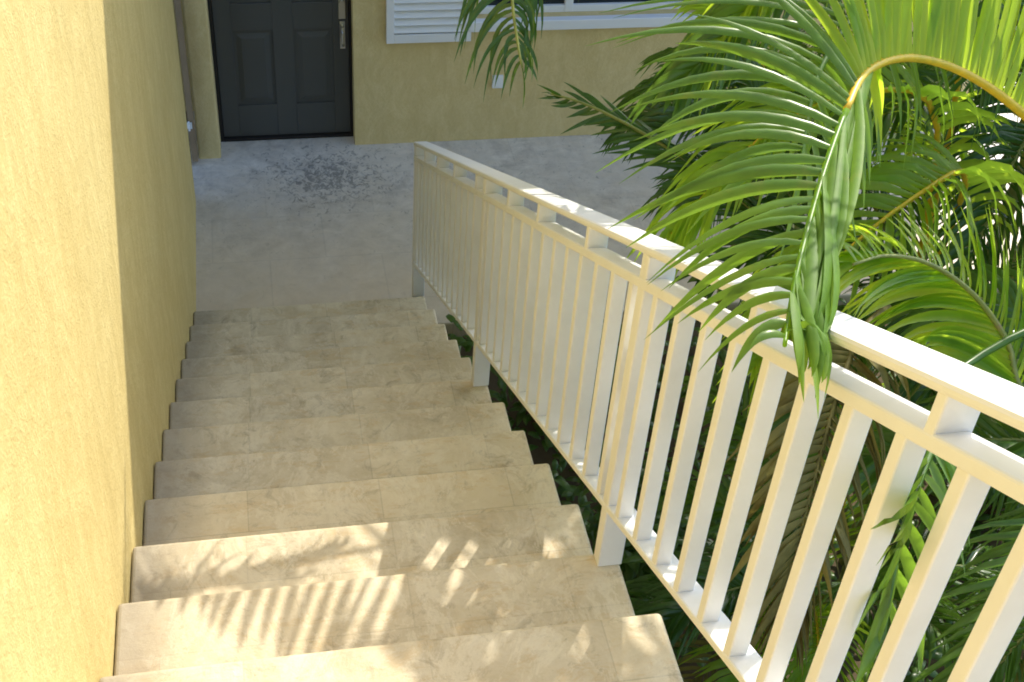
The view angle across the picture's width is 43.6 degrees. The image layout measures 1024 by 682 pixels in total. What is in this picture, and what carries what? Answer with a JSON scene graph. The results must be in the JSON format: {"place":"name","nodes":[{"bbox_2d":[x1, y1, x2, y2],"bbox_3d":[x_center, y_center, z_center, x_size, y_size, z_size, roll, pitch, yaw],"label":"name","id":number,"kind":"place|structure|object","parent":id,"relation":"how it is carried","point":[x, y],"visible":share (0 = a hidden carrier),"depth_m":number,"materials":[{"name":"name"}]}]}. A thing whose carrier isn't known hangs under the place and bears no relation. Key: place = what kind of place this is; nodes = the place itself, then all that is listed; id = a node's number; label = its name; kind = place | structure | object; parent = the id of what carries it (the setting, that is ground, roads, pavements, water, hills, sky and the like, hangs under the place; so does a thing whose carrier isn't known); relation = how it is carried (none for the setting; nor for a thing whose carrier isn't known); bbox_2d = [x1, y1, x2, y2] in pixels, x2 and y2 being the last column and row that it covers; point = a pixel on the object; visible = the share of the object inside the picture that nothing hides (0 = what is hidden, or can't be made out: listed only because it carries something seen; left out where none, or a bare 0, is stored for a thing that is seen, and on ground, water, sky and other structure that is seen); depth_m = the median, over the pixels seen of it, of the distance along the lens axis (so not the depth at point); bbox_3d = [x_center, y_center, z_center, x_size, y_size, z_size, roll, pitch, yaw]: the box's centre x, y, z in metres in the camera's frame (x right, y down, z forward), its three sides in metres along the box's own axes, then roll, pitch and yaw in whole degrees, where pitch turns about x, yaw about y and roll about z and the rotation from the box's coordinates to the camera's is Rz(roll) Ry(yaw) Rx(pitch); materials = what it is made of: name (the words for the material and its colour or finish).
{"place":"outdoors","nodes":[
{"label":"outdoors","id":0,"kind":"place"},
{"bbox_2d":[173,0,981,158],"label":"house","id":1,"kind":"structure","parent":0,"point":[364,72],"depth_m":7.70,"materials":[{"name":"paint"}]},
{"bbox_2d":[173,0,197,161],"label":"wooden gate","id":2,"kind":"structure","parent":1,"relation":"attached to","point":[186,81],"depth_m":7.26,"materials":[{"name":"brown wood"}]},
{"bbox_2d":[211,0,350,136],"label":"door","id":3,"kind":"structure","parent":1,"relation":"in","point":[283,65],"depth_m":7.61,"materials":[{"name":"grey paint"}]},
{"bbox_2d":[469,0,699,31],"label":"window","id":4,"kind":"structure","parent":1,"relation":"in","point":[631,20],"depth_m":7.63,"materials":[{"name":"white paint"}]},
{"label":"ground","id":5,"kind":"structure","parent":0,"visible":0},
{"bbox_2d":[0,0,195,681],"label":"garden wall","id":6,"kind":"structure","parent":5,"relation":"on","point":[97,252],"depth_m":2.67,"materials":[{"name":"yellow paint"}]},
{"bbox_2d":[99,297,682,681],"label":"staircase","id":7,"kind":"structure","parent":5,"relation":"on","point":[358,491],"depth_m":3.33,"materials":[{"name":"stone"}]},
{"bbox_2d":[412,141,1023,681],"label":"stair railing","id":8,"kind":"object","parent":7,"relation":"on","point":[520,289],"visible":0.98,"depth_m":2.27,"materials":[{"name":"beige paint"}]},
{"bbox_2d":[188,99,1023,338],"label":"patio","id":9,"kind":"structure","parent":5,"relation":"on","point":[282,222],"depth_m":7.43,"materials":[{"name":"grey concrete"}]},
{"bbox_2d":[448,310,1023,681],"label":"garden bed","id":10,"kind":"object","parent":5,"relation":"on","point":[540,455],"depth_m":6.08,"materials":[{"name":"soil"}]},
{"bbox_2d":[490,321,622,420],"bbox_3d":[0.244,0.192,6.133,0.726,0.573,0.785,17,42,14],"label":"shrub","id":11,"kind":"object","parent":10,"relation":"on","point":[502,383],"depth_m":6.02,"materials":[{"name":"green plant"}]},
{"bbox_2d":[554,442,731,600],"bbox_3d":[0.529,0.829,5.317,0.767,0.703,0.851,-31,52,-34],"label":"shrub","id":12,"kind":"object","parent":10,"relation":"on","point":[630,571],"visible":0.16,"depth_m":5.21,"materials":[{"name":"green plant"}]},
{"bbox_2d":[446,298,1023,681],"bbox_3d":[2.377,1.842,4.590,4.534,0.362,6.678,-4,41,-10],"label":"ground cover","id":13,"kind":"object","parent":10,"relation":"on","point":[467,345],"visible":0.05,"depth_m":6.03,"materials":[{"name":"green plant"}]},
{"bbox_2d":[454,0,1023,526],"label":"palm","id":14,"kind":"object","parent":10,"relation":"on","point":[678,76],"visible":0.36,"depth_m":3.24,"materials":[{"name":"plant"}]},
{"bbox_2d":[537,0,1023,581],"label":"palm","id":15,"kind":"object","parent":10,"relation":"on","point":[939,168],"visible":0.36,"depth_m":3.54,"materials":[{"name":"plant"}]},
{"bbox_2d":[598,0,1023,414],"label":"palm","id":16,"kind":"object","parent":10,"relation":"on","point":[654,117],"visible":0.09,"depth_m":5.17,"materials":[{"name":"plant"}]},
{"bbox_2d":[608,0,1023,681],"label":"palm","id":17,"kind":"object","parent":10,"relation":"on","point":[970,326],"visible":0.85,"depth_m":2.09,"materials":[{"name":"plant"}]},
{"bbox_2d":[625,304,1023,681],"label":"palm","id":18,"kind":"object","parent":10,"relation":"on","point":[665,605],"visible":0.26,"depth_m":3.94,"materials":[{"name":"plant"}]},
{"bbox_2d":[941,412,1020,540],"bbox_3d":[2.216,0.540,5.759,0.974,0.787,0.843,27,45,24],"label":"shrub","id":19,"kind":"object","parent":10,"relation":"on","point":[986,514],"visible":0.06,"depth_m":5.77,"materials":[{"name":"green plant"}]},
{"bbox_2d":[998,238,1020,297],"bbox_3d":[2.546,-0.736,5.664,2.436,2.903,2.788,26,45,23],"label":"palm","id":20,"kind":"object","parent":10,"relation":"on","point":[1014,255],"visible":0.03,"depth_m":6.21,"materials":[{"name":"plant"}]}
]}

